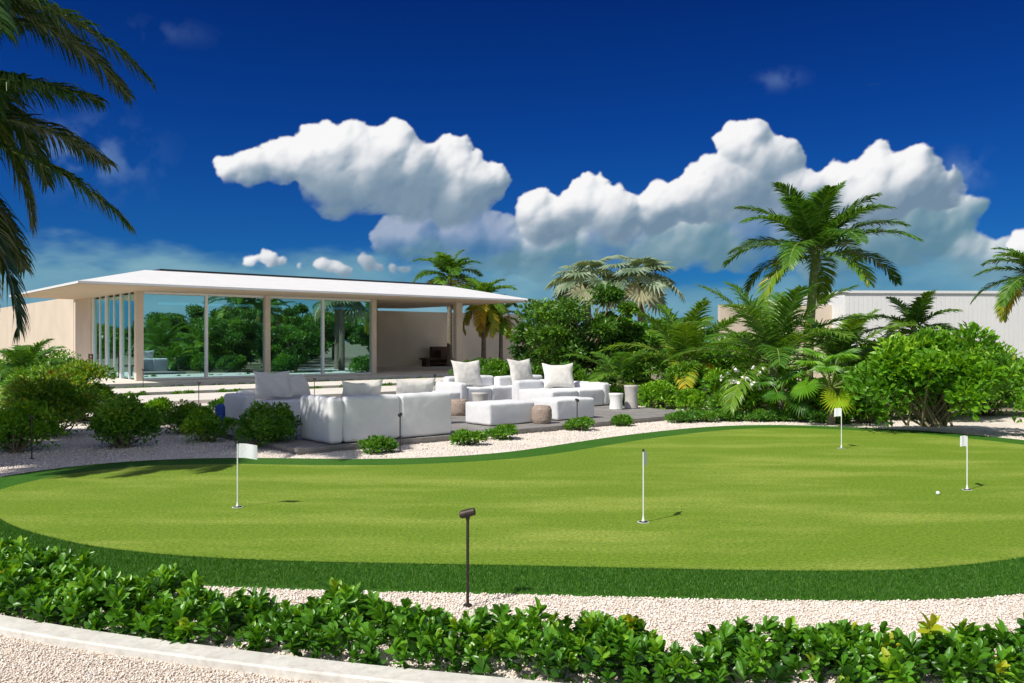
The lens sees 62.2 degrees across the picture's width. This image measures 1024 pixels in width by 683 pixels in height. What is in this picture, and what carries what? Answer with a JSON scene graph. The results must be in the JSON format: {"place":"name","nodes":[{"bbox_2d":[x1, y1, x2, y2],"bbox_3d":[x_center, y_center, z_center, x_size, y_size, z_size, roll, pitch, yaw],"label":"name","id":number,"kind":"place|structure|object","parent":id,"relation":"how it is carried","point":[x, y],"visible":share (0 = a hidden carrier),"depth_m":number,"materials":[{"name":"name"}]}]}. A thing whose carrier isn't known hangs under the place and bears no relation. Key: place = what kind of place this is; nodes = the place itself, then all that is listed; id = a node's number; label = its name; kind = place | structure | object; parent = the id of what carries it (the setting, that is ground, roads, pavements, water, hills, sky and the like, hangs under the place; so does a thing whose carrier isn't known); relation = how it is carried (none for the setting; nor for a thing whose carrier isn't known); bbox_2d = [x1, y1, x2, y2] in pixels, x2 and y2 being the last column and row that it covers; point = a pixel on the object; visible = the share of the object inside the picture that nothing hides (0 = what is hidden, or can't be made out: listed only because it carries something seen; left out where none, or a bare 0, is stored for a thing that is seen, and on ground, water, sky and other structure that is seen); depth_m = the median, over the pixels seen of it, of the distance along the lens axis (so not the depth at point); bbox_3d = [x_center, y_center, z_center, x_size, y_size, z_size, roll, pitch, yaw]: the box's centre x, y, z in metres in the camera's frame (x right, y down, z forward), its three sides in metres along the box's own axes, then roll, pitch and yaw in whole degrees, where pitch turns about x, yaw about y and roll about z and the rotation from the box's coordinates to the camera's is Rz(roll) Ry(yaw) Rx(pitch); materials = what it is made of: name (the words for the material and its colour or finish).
{"place":"outdoors","nodes":[
{"label":"outdoors","id":0,"kind":"place"},
{"bbox_2d":[0,635,327,682],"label":"driveway","id":1,"kind":"structure","parent":0,"point":[121,672],"depth_m":4.37,"materials":[{"name":"beige gravel"}]},
{"bbox_2d":[112,377,443,395],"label":"terrace path","id":2,"kind":"structure","parent":0,"point":[204,389],"depth_m":28.61,"materials":[{"name":"stone"}]},
{"bbox_2d":[101,381,706,404],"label":"stone path","id":3,"kind":"structure","parent":0,"point":[210,397],"depth_m":25.63,"materials":[{"name":"stone"}]},
{"bbox_2d":[419,347,446,366],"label":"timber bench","id":4,"kind":"object","parent":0,"point":[438,356],"visible":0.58,"depth_m":49.72,"materials":[{"name":"brown wood"}]},
{"bbox_2d":[0,117,1023,341],"bbox_3d":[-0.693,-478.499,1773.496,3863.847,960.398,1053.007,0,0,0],"label":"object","id":5,"kind":"structure","parent":0,"point":[400,174],"depth_m":2242.50,"materials":[{"name":"white"}]},
{"bbox_2d":[0,368,1023,415],"bbox_3d":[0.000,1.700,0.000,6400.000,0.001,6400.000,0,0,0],"label":"ground","id":6,"kind":"structure","parent":0,"point":[1007,413],"depth_m":21.54,"materials":[{"name":"soil"}]},
{"bbox_2d":[0,344,87,396],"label":"croton shrub","id":7,"kind":"object","parent":6,"relation":"on","point":[59,354],"visible":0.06,"depth_m":23.95,"materials":[{"name":"green plant"}]},
{"bbox_2d":[0,269,531,388],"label":"glass pavilion","id":8,"kind":"structure","parent":6,"relation":"on","point":[166,327],"depth_m":35.09,"materials":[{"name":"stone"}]},
{"bbox_2d":[92,291,370,379],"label":"window frames","id":9,"kind":"structure","parent":8,"relation":"in","point":[145,292],"depth_m":33.73,"materials":[{"name":"white paint"}]},
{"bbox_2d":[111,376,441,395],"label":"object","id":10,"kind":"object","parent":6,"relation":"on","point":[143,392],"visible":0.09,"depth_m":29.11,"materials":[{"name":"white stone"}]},
{"bbox_2d":[0,615,558,682],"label":"kerb","id":11,"kind":"structure","parent":6,"relation":"on","point":[287,666],"depth_m":4.42,"materials":[{"name":"concrete"}]},
{"bbox_2d":[163,405,683,454],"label":"timber deck","id":12,"kind":"structure","parent":6,"relation":"on","point":[603,415],"depth_m":15.66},
{"bbox_2d":[215,404,226,421],"bbox_3d":[-5.725,1.480,17.217,0.490,0.440,0.490,0,0,-39],"label":"blue pouf","id":13,"kind":"object","parent":12,"relation":"on","point":[219,409],"visible":0.17,"depth_m":17.00,"materials":[{"name":"fabric"}]},
{"bbox_2d":[224,370,310,422],"bbox_3d":[-4.833,1.096,17.159,1.672,1.014,1.031,0,0,-40],"label":"outdoor sofa","id":14,"kind":"object","parent":12,"relation":"on","point":[283,386],"visible":0.62,"depth_m":16.98,"materials":[{"name":"white fabric"}]},
{"bbox_2d":[300,378,450,443],"bbox_3d":[-2.251,1.117,14.251,2.370,0.976,1.083,0,0,-40],"label":"outdoor sofa","id":15,"kind":"object","parent":12,"relation":"on","point":[357,412],"visible":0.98,"depth_m":13.73,"materials":[{"name":"white fabric"}]},
{"bbox_2d":[432,390,459,398],"bbox_3d":[-1.861,1.381,19.867,1.020,0.437,0.925,0,0,-41],"label":"outdoor ottoman","id":16,"kind":"object","parent":12,"relation":"on","point":[455,395],"visible":0.17,"depth_m":19.78,"materials":[{"name":"white fabric"}]},
{"bbox_2d":[451,399,467,415],"bbox_3d":[-1.150,1.421,18.400,0.447,0.352,0.447,0,0,0],"label":"woven pouf","id":17,"kind":"object","parent":12,"relation":"on","point":[458,407],"visible":0.78,"depth_m":18.21,"materials":[{"name":"wicker"}]},
{"bbox_2d":[435,360,511,401],"bbox_3d":[-0.961,1.039,22.044,1.816,1.132,1.133,0,0,-40],"label":"outdoor sofa","id":18,"kind":"object","parent":12,"relation":"on","point":[466,379],"visible":0.65,"depth_m":21.82,"materials":[{"name":"white fabric"}]},
{"bbox_2d":[471,392,488,401],"bbox_3d":[-0.750,1.397,19.900,0.408,0.400,0.408,0,0,0],"label":"side table","id":19,"kind":"object","parent":12,"relation":"on","point":[479,396],"visible":0.62,"depth_m":19.75,"materials":[{"name":"concrete"}]},
{"bbox_2d":[466,399,533,425],"bbox_3d":[-0.235,1.381,16.620,1.170,0.437,0.806,0,0,-40],"label":"outdoor ottoman","id":20,"kind":"object","parent":12,"relation":"on","point":[496,412],"visible":0.93,"depth_m":16.28,"materials":[{"name":"white fabric"}]},
{"bbox_2d":[494,358,541,385],"bbox_3d":[0.451,1.028,22.838,1.631,1.152,1.131,0,0,-40],"label":"outdoor sofa","id":21,"kind":"object","parent":12,"relation":"on","point":[520,370],"visible":0.27,"depth_m":22.66,"materials":[{"name":"white fabric"}]},
{"bbox_2d":[531,405,551,423],"bbox_3d":[0.580,1.421,16.600,0.406,0.352,0.406,0,0,0],"label":"woven pouf","id":22,"kind":"object","parent":12,"relation":"on","point":[541,414],"visible":1,"depth_m":16.44,"materials":[{"name":"wicker"}]},
{"bbox_2d":[512,363,609,405],"bbox_3d":[1.221,1.073,21.219,2.019,1.063,1.531,0,0,-40],"label":"outdoor chaise","id":23,"kind":"object","parent":12,"relation":"on","point":[557,380],"visible":0.63,"depth_m":21.18,"materials":[{"name":"white fabric"}]},
{"bbox_2d":[532,396,593,419],"bbox_3d":[1.066,1.381,17.703,1.120,0.436,0.807,0,0,-41],"label":"outdoor ottoman","id":24,"kind":"object","parent":12,"relation":"on","point":[563,407],"visible":0.76,"depth_m":17.36,"materials":[{"name":"white fabric"}]},
{"bbox_2d":[609,393,622,409],"bbox_3d":[2.450,1.407,20.000,0.347,0.380,0.347,0,0,0],"label":"side table","id":25,"kind":"object","parent":12,"relation":"on","point":[616,401],"visible":1,"depth_m":19.87,"materials":[{"name":"white paint"}]},
{"bbox_2d":[624,385,638,408],"bbox_3d":[2.850,1.322,20.300,0.347,0.550,0.347,0,0,0],"label":"side table","id":26,"kind":"object","parent":12,"relation":"on","point":[631,394],"visible":1,"depth_m":20.17,"materials":[{"name":"concrete"}]},
{"bbox_2d":[412,249,482,366],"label":"coconut palm","id":27,"kind":"object","parent":6,"relation":"on","point":[450,267],"visible":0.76,"depth_m":48.76,"materials":[{"name":"green plant"}]},
{"bbox_2d":[448,357,495,374],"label":"garden shrub","id":28,"kind":"object","parent":6,"relation":"on","point":[482,361],"visible":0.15,"depth_m":35.59,"materials":[{"name":"green plant"}]},
{"bbox_2d":[451,278,517,358],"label":"coconut palm","id":29,"kind":"object","parent":6,"relation":"on","point":[481,313],"visible":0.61,"depth_m":44.56,"materials":[{"name":"green plant"}]},
{"bbox_2d":[480,358,509,376],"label":"garden shrub","id":30,"kind":"object","parent":6,"relation":"on","point":[497,367],"visible":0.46,"depth_m":30.75,"materials":[{"name":"green plant"}]},
{"bbox_2d":[472,303,522,359],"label":"coconut palm","id":31,"kind":"object","parent":6,"relation":"on","point":[505,326],"visible":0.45,"depth_m":45.87,"materials":[{"name":"green plant"}]},
{"bbox_2d":[0,403,1023,682],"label":"gravel bed","id":32,"kind":"object","parent":6,"relation":"on","point":[1000,425],"visible":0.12,"depth_m":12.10,"materials":[{"name":"white gravel"}]},
{"bbox_2d":[30,415,33,458],"bbox_3d":[-6.901,1.375,12.202,0.059,0.650,0.108,0,0,-19],"label":"path light","id":33,"kind":"object","parent":32,"relation":"on","point":[31,417],"visible":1,"depth_m":12.19,"materials":[{"name":"brown metal"}]},
{"bbox_2d":[0,400,68,452],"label":"croton shrub","id":34,"kind":"object","parent":32,"relation":"on","point":[15,422],"visible":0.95,"depth_m":12.95,"materials":[{"name":"green plant"}]},
{"bbox_2d":[0,338,77,407],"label":"coconut palm","id":35,"kind":"object","parent":32,"relation":"on","point":[20,356],"visible":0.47,"depth_m":21.31,"materials":[{"name":"green plant"}]},
{"bbox_2d":[0,359,91,405],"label":"croton shrub","id":36,"kind":"object","parent":32,"relation":"on","point":[28,369],"visible":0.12,"depth_m":20.00,"materials":[{"name":"green plant"}]},
{"bbox_2d":[0,367,105,437],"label":"croton shrub","id":37,"kind":"object","parent":32,"relation":"on","point":[69,402],"visible":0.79,"depth_m":14.95,"materials":[{"name":"green plant"}]},
{"bbox_2d":[0,17,136,344],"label":"coconut palm","id":38,"kind":"object","parent":32,"relation":"on","point":[14,258],"visible":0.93,"depth_m":12.23,"materials":[{"name":"green plant"}]},
{"bbox_2d":[26,357,128,422],"bbox_3d":[-9.303,1.027,18.140,2.004,1.395,1.962,0,0,39],"label":"croton shrub","id":39,"kind":"object","parent":32,"relation":"on","point":[83,372],"visible":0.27,"depth_m":17.97,"materials":[{"name":"green plant"}]},
{"bbox_2d":[0,0,156,239],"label":"coconut palm","id":40,"kind":"object","parent":32,"relation":"on","point":[43,21],"visible":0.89,"depth_m":12.73,"materials":[{"name":"green plant"}]},
{"bbox_2d":[85,393,165,448],"bbox_3d":[-6.181,1.281,13.532,1.172,0.906,1.034,0,0,0],"label":"round shrub","id":41,"kind":"object","parent":32,"relation":"on","point":[117,420],"visible":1,"depth_m":13.44,"materials":[{"name":"green plant"}]},
{"bbox_2d":[143,397,173,424],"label":"round shrub","id":42,"kind":"object","parent":32,"relation":"on","point":[161,404],"visible":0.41,"depth_m":17.20,"materials":[{"name":"green plant"}]},
{"bbox_2d":[159,399,200,433],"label":"round shrub","id":43,"kind":"object","parent":32,"relation":"on","point":[178,414],"visible":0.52,"depth_m":15.44,"materials":[{"name":"green plant"}]},
{"bbox_2d":[178,405,237,442],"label":"round shrub","id":44,"kind":"object","parent":32,"relation":"on","point":[204,422],"visible":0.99,"depth_m":14.22,"materials":[{"name":"green plant"}]},
{"bbox_2d":[207,396,223,409],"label":"round shrub","id":45,"kind":"object","parent":32,"relation":"on","point":[214,403],"visible":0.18,"depth_m":19.59,"materials":[{"name":"green plant"}]},
{"bbox_2d":[232,400,301,447],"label":"round shrub","id":46,"kind":"object","parent":32,"relation":"on","point":[266,423],"visible":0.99,"depth_m":13.48,"materials":[{"name":"green plant"}]},
{"bbox_2d":[356,434,399,454],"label":"ground cover plant","id":47,"kind":"object","parent":32,"relation":"on","point":[377,444],"visible":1,"depth_m":12.85,"materials":[{"name":"green plant"}]},
{"bbox_2d":[398,413,401,451],"bbox_3d":[-1.721,1.395,13.052,0.059,0.610,0.108,0,0,-19],"label":"path light","id":48,"kind":"object","parent":32,"relation":"on","point":[399,415],"visible":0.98,"depth_m":13.04,"materials":[{"name":"brown metal"}]},
{"bbox_2d":[459,508,475,607],"bbox_3d":[-0.285,1.380,5.421,0.108,0.640,0.063,0,0,0],"label":"path light","id":49,"kind":"object","parent":32,"relation":"on","point":[467,514],"visible":0.99,"depth_m":5.41,"materials":[{"name":"brown metal"}]},
{"bbox_2d":[448,428,488,445],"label":"ground cover plant","id":50,"kind":"object","parent":32,"relation":"on","point":[462,435],"visible":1,"depth_m":13.80,"materials":[{"name":"green plant"}]},
{"bbox_2d":[482,423,518,439],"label":"ground cover plant","id":51,"kind":"object","parent":32,"relation":"on","point":[502,431],"visible":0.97,"depth_m":14.61,"materials":[{"name":"green plant"}]},
{"bbox_2d":[0,535,1023,682],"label":"foreground hedge","id":52,"kind":"object","parent":32,"relation":"on","point":[55,583],"visible":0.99,"depth_m":4.43,"materials":[{"name":"green plant"}]},
{"bbox_2d":[0,425,1023,600],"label":"grass fringe","id":53,"kind":"object","parent":32,"relation":"on","point":[11,480],"depth_m":6.54,"materials":[{"name":"green plant"}]},
{"bbox_2d":[0,428,1023,570],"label":"putting green","id":54,"kind":"object","parent":53,"relation":"on","point":[797,499],"visible":0.99,"depth_m":8.61,"materials":[{"name":"green plant"}]},
{"bbox_2d":[232,441,256,507],"bbox_3d":[-2.697,1.337,8.570,0.254,0.671,0.108,0,0,0],"label":"golf flag","id":55,"kind":"object","parent":54,"relation":"on","point":[249,451],"visible":1,"depth_m":8.57,"materials":[{"name":"white fabric"}]},
{"bbox_2d":[637,449,648,522],"bbox_3d":[1.249,1.333,7.902,0.108,0.681,0.215,0,0,38],"label":"golf flag","id":56,"kind":"object","parent":54,"relation":"on","point":[644,463],"visible":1,"depth_m":7.85,"materials":[{"name":"white plastic"}]},
{"bbox_2d":[834,406,844,448],"bbox_3d":[5.160,1.345,13.354,0.108,0.656,0.216,0,0,0],"label":"golf flag","id":57,"kind":"object","parent":54,"relation":"on","point":[837,411],"visible":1,"depth_m":13.32,"materials":[{"name":"white plastic"}]},
{"bbox_2d":[960,434,971,490],"bbox_3d":[5.145,1.355,9.610,0.108,0.636,0.194,0,0,21],"label":"golf flag","id":58,"kind":"object","parent":54,"relation":"on","point":[963,440],"visible":1,"depth_m":9.57,"materials":[{"name":"white plastic"}]},
{"bbox_2d":[0,518,1023,598],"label":"fringe turf blades","id":59,"kind":"object","parent":53,"relation":"on","point":[14,531],"visible":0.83,"depth_m":6.03,"materials":[{"name":"green plant"}]},
{"bbox_2d":[0,417,1023,476],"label":"gravel stones","id":60,"kind":"object","parent":32,"relation":"on","point":[373,457],"visible":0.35,"depth_m":13.84,"materials":[{"name":"white gravel"}]},
{"bbox_2d":[562,415,595,431],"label":"ground cover plant","id":61,"kind":"object","parent":32,"relation":"on","point":[580,423],"visible":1,"depth_m":16.08,"materials":[{"name":"green plant"}]},
{"bbox_2d":[608,385,624,404],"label":"garden shrub","id":62,"kind":"object","parent":32,"relation":"on","point":[613,389],"visible":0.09,"depth_m":22.40,"materials":[{"name":"green plant"}]},
{"bbox_2d":[565,348,672,402],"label":"coconut palm","id":63,"kind":"object","parent":32,"relation":"on","point":[617,371],"visible":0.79,"depth_m":22.70,"materials":[{"name":"green plant"}]},
{"bbox_2d":[610,413,634,426],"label":"ground cover plant","id":64,"kind":"object","parent":32,"relation":"on","point":[622,420],"visible":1,"depth_m":16.94,"materials":[{"name":"green plant"}]},
{"bbox_2d":[637,378,679,408],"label":"garden shrub","id":65,"kind":"object","parent":32,"relation":"on","point":[658,394],"visible":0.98,"depth_m":21.19,"materials":[{"name":"green plant"}]},
{"bbox_2d":[673,387,708,409],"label":"garden shrub","id":66,"kind":"object","parent":32,"relation":"on","point":[692,398],"visible":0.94,"depth_m":20.39,"materials":[{"name":"green plant"}]},
{"bbox_2d":[705,386,745,412],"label":"garden shrub","id":67,"kind":"object","parent":32,"relation":"on","point":[712,402],"visible":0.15,"depth_m":19.46,"materials":[{"name":"green plant"}]},
{"bbox_2d":[717,366,775,418],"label":"flowering shrub","id":68,"kind":"object","parent":32,"relation":"on","point":[750,396],"visible":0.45,"depth_m":18.41,"materials":[{"name":"green plant"}]},
{"bbox_2d":[663,407,853,424],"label":"hedge","id":69,"kind":"object","parent":32,"relation":"on","point":[756,415],"visible":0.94,"depth_m":17.81,"materials":[{"name":"green plant"}]},
{"bbox_2d":[661,281,881,414],"bbox_3d":[6.113,0.102,19.828,4.993,3.197,5.294,0,0,37],"label":"coconut palm","id":70,"kind":"object","parent":32,"relation":"on","point":[776,336],"visible":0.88,"depth_m":19.40,"materials":[{"name":"green plant"}]},
{"bbox_2d":[745,369,817,416],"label":"fan palm","id":71,"kind":"object","parent":32,"relation":"on","point":[779,398],"visible":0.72,"depth_m":17.90,"materials":[{"name":"green plant"}]},
{"bbox_2d":[797,377,838,412],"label":"garden shrub","id":72,"kind":"object","parent":32,"relation":"on","point":[814,405],"visible":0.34,"depth_m":19.12,"materials":[{"name":"green plant"}]},
{"bbox_2d":[776,348,873,424],"bbox_3d":[6.402,0.918,17.303,1.882,1.586,1.934,0,0,0],"label":"fan palm","id":73,"kind":"object","parent":32,"relation":"on","point":[833,399],"visible":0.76,"depth_m":16.99,"materials":[{"name":"green plant"}]},
{"bbox_2d":[842,392,888,423],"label":"garden shrub","id":74,"kind":"object","parent":32,"relation":"on","point":[860,417],"visible":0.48,"depth_m":17.41,"materials":[{"name":"green plant"}]},
{"bbox_2d":[847,389,906,418],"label":"garden shrub","id":75,"kind":"object","parent":32,"relation":"on","point":[890,399],"visible":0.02,"depth_m":18.33,"materials":[{"name":"green plant"}]},
{"bbox_2d":[839,321,1014,427],"bbox_3d":[7.519,0.602,15.592,2.758,1.987,2.103,0,0,0],"label":"leafy shrub","id":76,"kind":"object","parent":32,"relation":"on","point":[934,373],"visible":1,"depth_m":15.28,"materials":[{"name":"green plant"}]},
{"bbox_2d":[881,340,998,421],"bbox_3d":[8.986,0.805,18.438,3.070,1.964,2.212,0,0,0],"label":"leafy shrub","id":77,"kind":"object","parent":32,"relation":"on","point":[979,350],"visible":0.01,"depth_m":18.11,"materials":[{"name":"green plant"}]},
{"bbox_2d":[958,349,1021,415],"bbox_3d":[10.825,0.920,19.413,2.035,1.623,1.941,0,0,-27],"label":"garden shrub","id":78,"kind":"object","parent":32,"relation":"on","point":[1001,358],"visible":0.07,"depth_m":19.15,"materials":[{"name":"green plant"}]},
{"bbox_2d":[989,356,1023,422],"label":"leafy shrub","id":79,"kind":"object","parent":32,"relation":"on","point":[1014,371],"visible":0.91,"depth_m":15.19,"materials":[{"name":"green plant"}]},
{"bbox_2d":[531,361,549,378],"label":"garden shrub","id":80,"kind":"object","parent":6,"relation":"on","point":[536,368],"visible":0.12,"depth_m":27.11,"materials":[{"name":"green plant"}]},
{"bbox_2d":[507,318,578,364],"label":"sea grape tree","id":81,"kind":"object","parent":6,"relation":"on","point":[540,354],"visible":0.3,"depth_m":30.80,"materials":[{"name":"green plant"}]},
{"bbox_2d":[558,361,590,380],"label":"garden shrub","id":82,"kind":"object","parent":6,"relation":"on","point":[579,373],"visible":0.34,"depth_m":25.25,"materials":[{"name":"green plant"}]},
{"bbox_2d":[515,281,641,379],"bbox_3d":[2.034,-0.129,26.892,4.021,3.678,4.116,0,0,0],"label":"sea grape tree","id":83,"kind":"object","parent":6,"relation":"on","point":[561,336],"visible":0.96,"depth_m":26.05,"materials":[{"name":"green plant"}]},
{"bbox_2d":[543,256,629,372],"bbox_3d":[2.939,-0.806,32.962,3.000,5.022,3.331,0,0,-26],"label":"silver fan palm","id":84,"kind":"object","parent":6,"relation":"on","point":[575,277],"visible":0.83,"depth_m":32.40,"materials":[{"name":"green plant"}]},
{"bbox_2d":[587,351,652,386],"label":"garden shrub","id":85,"kind":"object","parent":6,"relation":"on","point":[642,367],"visible":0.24,"depth_m":24.04,"materials":[{"name":"green plant"}]},
{"bbox_2d":[597,255,685,321],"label":"silver fan palm","id":86,"kind":"object","parent":6,"relation":"on","point":[651,288],"visible":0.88,"depth_m":31.32,"materials":[{"name":"green plant"}]},
{"bbox_2d":[602,316,700,376],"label":"sea grape tree","id":87,"kind":"object","parent":6,"relation":"on","point":[635,331],"visible":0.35,"depth_m":28.18,"materials":[{"name":"green plant"}]},
{"bbox_2d":[599,297,746,389],"bbox_3d":[4.802,0.215,24.086,4.260,2.969,4.654,0,0,-20],"label":"coconut palm","id":88,"kind":"object","parent":6,"relation":"on","point":[688,335],"visible":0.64,"depth_m":23.53,"materials":[{"name":"green plant"}]},
{"bbox_2d":[660,358,709,394],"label":"garden shrub","id":89,"kind":"object","parent":6,"relation":"on","point":[689,366],"visible":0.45,"depth_m":22.27,"materials":[{"name":"green plant"}]},
{"bbox_2d":[647,329,722,380],"bbox_3d":[5.704,0.619,27.574,2.793,2.201,2.288,0,0,0],"label":"garden shrub","id":90,"kind":"object","parent":6,"relation":"on","point":[660,366],"visible":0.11,"depth_m":27.21,"materials":[{"name":"green plant"}]},
{"bbox_2d":[701,367,756,396],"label":"garden shrub","id":91,"kind":"object","parent":6,"relation":"on","point":[712,377],"visible":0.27,"depth_m":21.50,"materials":[{"name":"green plant"}]},
{"bbox_2d":[698,331,789,371],"bbox_3d":[7.243,0.666,27.208,2.960,2.112,2.624,0,0,0],"label":"garden shrub","id":92,"kind":"object","parent":6,"relation":"on","point":[730,363],"visible":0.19,"depth_m":26.66,"materials":[{"name":"green plant"}]},
{"bbox_2d":[735,348,807,403],"bbox_3d":[7.042,0.910,23.435,2.136,1.684,1.778,0,0,-16],"label":"garden shrub","id":93,"kind":"object","parent":6,"relation":"on","point":[781,369],"visible":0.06,"depth_m":23.22,"materials":[{"name":"green plant"}]},
{"bbox_2d":[718,305,831,379],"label":"garden wall","id":94,"kind":"structure","parent":6,"relation":"on","point":[825,313],"depth_m":37.12,"materials":[{"name":"beige paint"}]},
{"bbox_2d":[722,180,923,380],"bbox_3d":[8.694,-1.442,24.090,5.173,6.290,5.528,0,0,0],"label":"coconut palm","id":95,"kind":"object","parent":6,"relation":"on","point":[811,226],"visible":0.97,"depth_m":23.67,"materials":[{"name":"green plant"}]},
{"bbox_2d":[750,308,917,393],"bbox_3d":[8.215,0.426,21.452,4.073,2.548,4.037,0,0,-44],"label":"coconut palm","id":96,"kind":"object","parent":6,"relation":"on","point":[837,347],"visible":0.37,"depth_m":21.08,"materials":[{"name":"green plant"}]},
{"bbox_2d":[844,344,875,395],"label":"garden shrub","id":97,"kind":"object","parent":6,"relation":"on","point":[866,347],"visible":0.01,"depth_m":21.87,"materials":[{"name":"green plant"}]},
{"bbox_2d":[859,289,966,346],"bbox_3d":[11.507,0.096,24.550,3.138,3.208,2.698,0,0,0],"label":"coconut palm","id":98,"kind":"object","parent":6,"relation":"on","point":[914,313],"visible":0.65,"depth_m":24.27,"materials":[{"name":"green plant"}]},
{"bbox_2d":[970,245,1023,322],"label":"coconut palm","id":99,"kind":"object","parent":6,"relation":"on","point":[1005,303],"visible":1,"depth_m":30.01,"materials":[{"name":"green plant"}]},
{"bbox_2d":[984,341,1022,406],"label":"garden shrub","id":100,"kind":"object","parent":6,"relation":"on","point":[1012,350],"visible":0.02,"depth_m":21.46,"materials":[{"name":"green plant"}]},
{"bbox_2d":[771,290,1023,357],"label":"louvred white building","id":101,"kind":"structure","parent":0,"point":[981,313],"depth_m":36.25,"materials":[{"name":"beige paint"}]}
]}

